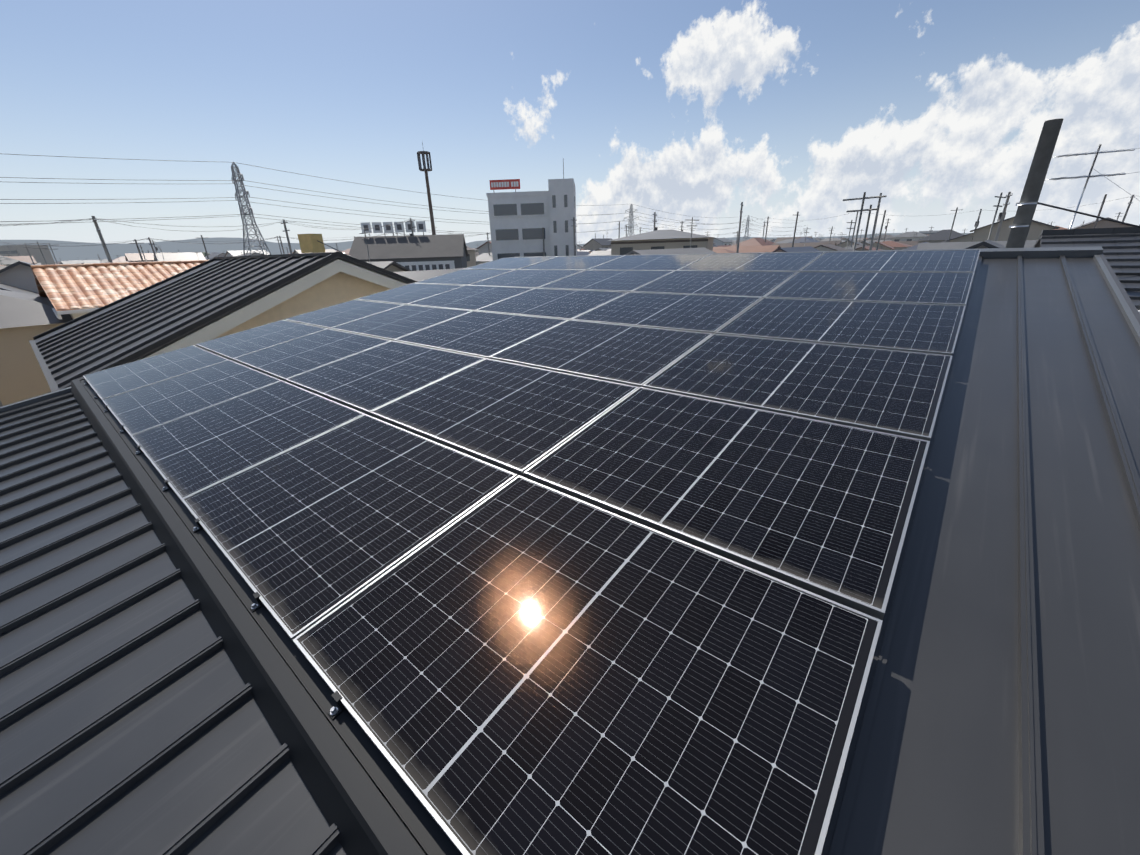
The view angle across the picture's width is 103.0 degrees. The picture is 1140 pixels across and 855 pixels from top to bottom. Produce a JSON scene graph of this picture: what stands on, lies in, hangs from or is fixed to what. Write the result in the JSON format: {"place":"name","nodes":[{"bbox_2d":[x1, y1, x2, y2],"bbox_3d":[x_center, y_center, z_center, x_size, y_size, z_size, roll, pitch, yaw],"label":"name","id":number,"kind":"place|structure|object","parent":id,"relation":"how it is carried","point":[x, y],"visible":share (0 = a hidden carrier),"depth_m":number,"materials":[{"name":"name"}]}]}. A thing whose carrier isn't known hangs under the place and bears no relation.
{"place":"outdoors","nodes":[
{"label":"outdoors","id":0,"kind":"place"},
{"bbox_2d":[0,228,1068,260],"bbox_3d":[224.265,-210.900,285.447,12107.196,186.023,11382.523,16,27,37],"label":"distant hills","id":1,"kind":"structure","parent":0,"point":[64,250],"depth_m":3744.85,"materials":[{"name":"grey"}]},
{"bbox_2d":[0,0,1139,244],"label":"sky","id":2,"kind":"structure","parent":0,"point":[781,109],"materials":[{"name":"blue"}]},
{"label":"ground","id":3,"kind":"structure","parent":0,"visible":0},
{"bbox_2d":[30,260,207,318],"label":"tiled roof","id":4,"kind":"structure","parent":3,"relation":"on","point":[74,291],"depth_m":17.81,"materials":[{"name":"tile"}]},
{"bbox_2d":[0,216,415,262],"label":"pole","id":5,"kind":"object","parent":3,"relation":"on","point":[94,219],"visible":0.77,"depth_m":38.97,"materials":[{"name":"concrete"}]},
{"bbox_2d":[29,251,416,391],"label":"beige house gable","id":6,"kind":"structure","parent":3,"relation":"on","point":[214,298],"depth_m":10.60,"materials":[{"name":"metal"}]},
{"bbox_2d":[4,232,490,260],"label":"pole","id":7,"kind":"object","parent":3,"relation":"on","point":[151,244],"visible":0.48,"depth_m":76.22,"materials":[{"name":"concrete"}]},
{"bbox_2d":[297,230,411,271],"bbox_3d":[-17.278,-10.212,35.660,9.900,9.514,7.900,7,23,22],"label":"house roof tank","id":8,"kind":"object","parent":3,"relation":"on","point":[311,243],"visible":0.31,"depth_m":32.61,"materials":[{"name":"beige"}]},
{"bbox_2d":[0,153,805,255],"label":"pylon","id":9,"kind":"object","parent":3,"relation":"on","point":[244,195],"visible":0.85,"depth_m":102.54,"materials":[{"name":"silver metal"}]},
{"bbox_2d":[348,221,467,270],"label":"depot building","id":10,"kind":"structure","parent":3,"relation":"on","point":[425,252],"depth_m":56.44,"materials":[{"name":"grey"}]},
{"bbox_2d":[417,143,435,234],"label":"cell mast","id":11,"kind":"object","parent":3,"relation":"on","point":[423,152],"visible":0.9,"depth_m":81.57,"materials":[{"name":"brown"}]},
{"bbox_2d":[486,162,576,259],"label":"office building","id":12,"kind":"structure","parent":3,"relation":"on","point":[519,221],"depth_m":66.85,"materials":[{"name":"grey concrete"}]},
{"bbox_2d":[0,246,1139,854],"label":"metal roof","id":13,"kind":"structure","parent":3,"relation":"on","point":[998,714],"depth_m":1.58,"materials":[{"name":"metal"}]},
{"bbox_2d":[71,249,980,854],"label":"solar array","id":14,"kind":"object","parent":13,"relation":"on","point":[639,605],"visible":1,"depth_m":1.96,"materials":[{"name":"black glass"}]},
{"bbox_2d":[0,192,1139,405],"bbox_3d":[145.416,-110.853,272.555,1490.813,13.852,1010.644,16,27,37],"label":"town houses","id":15,"kind":"structure","parent":3,"relation":"on","point":[27,314],"depth_m":50.92,"materials":[{"name":"grey"}]},
{"bbox_2d":[23,212,1122,264],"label":"pole","id":16,"kind":"object","parent":3,"relation":"on","point":[764,222],"visible":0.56,"depth_m":119.75,"materials":[{"name":"concrete"}]},
{"bbox_2d":[625,204,638,235],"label":"pylon","id":17,"kind":"object","parent":3,"relation":"on","point":[631,217],"visible":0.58,"depth_m":220.51,"materials":[{"name":"silver metal"}]},
{"bbox_2d":[608,229,714,254],"bbox_3d":[10.686,-17.562,52.166,10.900,9.503,9.400,6,23,19],"label":"grey house hip","id":18,"kind":"object","parent":3,"relation":"on","point":[666,239],"visible":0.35,"depth_m":47.63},
{"bbox_2d":[742,217,752,239],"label":"pylon","id":19,"kind":"object","parent":3,"relation":"on","point":[747,223],"visible":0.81,"depth_m":340.03,"materials":[{"name":"silver metal"}]},
{"bbox_2d":[571,192,1012,255],"bbox_3d":[32.540,-19.009,50.196,71.321,12.410,3.080,9,24,26],"label":"pole","id":20,"kind":"object","parent":3,"relation":"on","point":[1001,217],"visible":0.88,"depth_m":48.70,"materials":[{"name":"concrete"}]},
{"bbox_2d":[624,195,1134,246],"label":"pole","id":21,"kind":"object","parent":3,"relation":"on","point":[978,221],"visible":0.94,"depth_m":79.91,"materials":[{"name":"concrete"}]},
{"bbox_2d":[1005,118,1139,247],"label":"leaning pole","id":22,"kind":"object","parent":3,"relation":"on","point":[1031,193],"visible":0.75,"depth_m":6.49,"materials":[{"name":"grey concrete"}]},
{"bbox_2d":[1033,144,1139,312],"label":"charcoal house","id":23,"kind":"structure","parent":3,"relation":"on","point":[1121,248],"depth_m":7.25,"materials":[{"name":"metal"}]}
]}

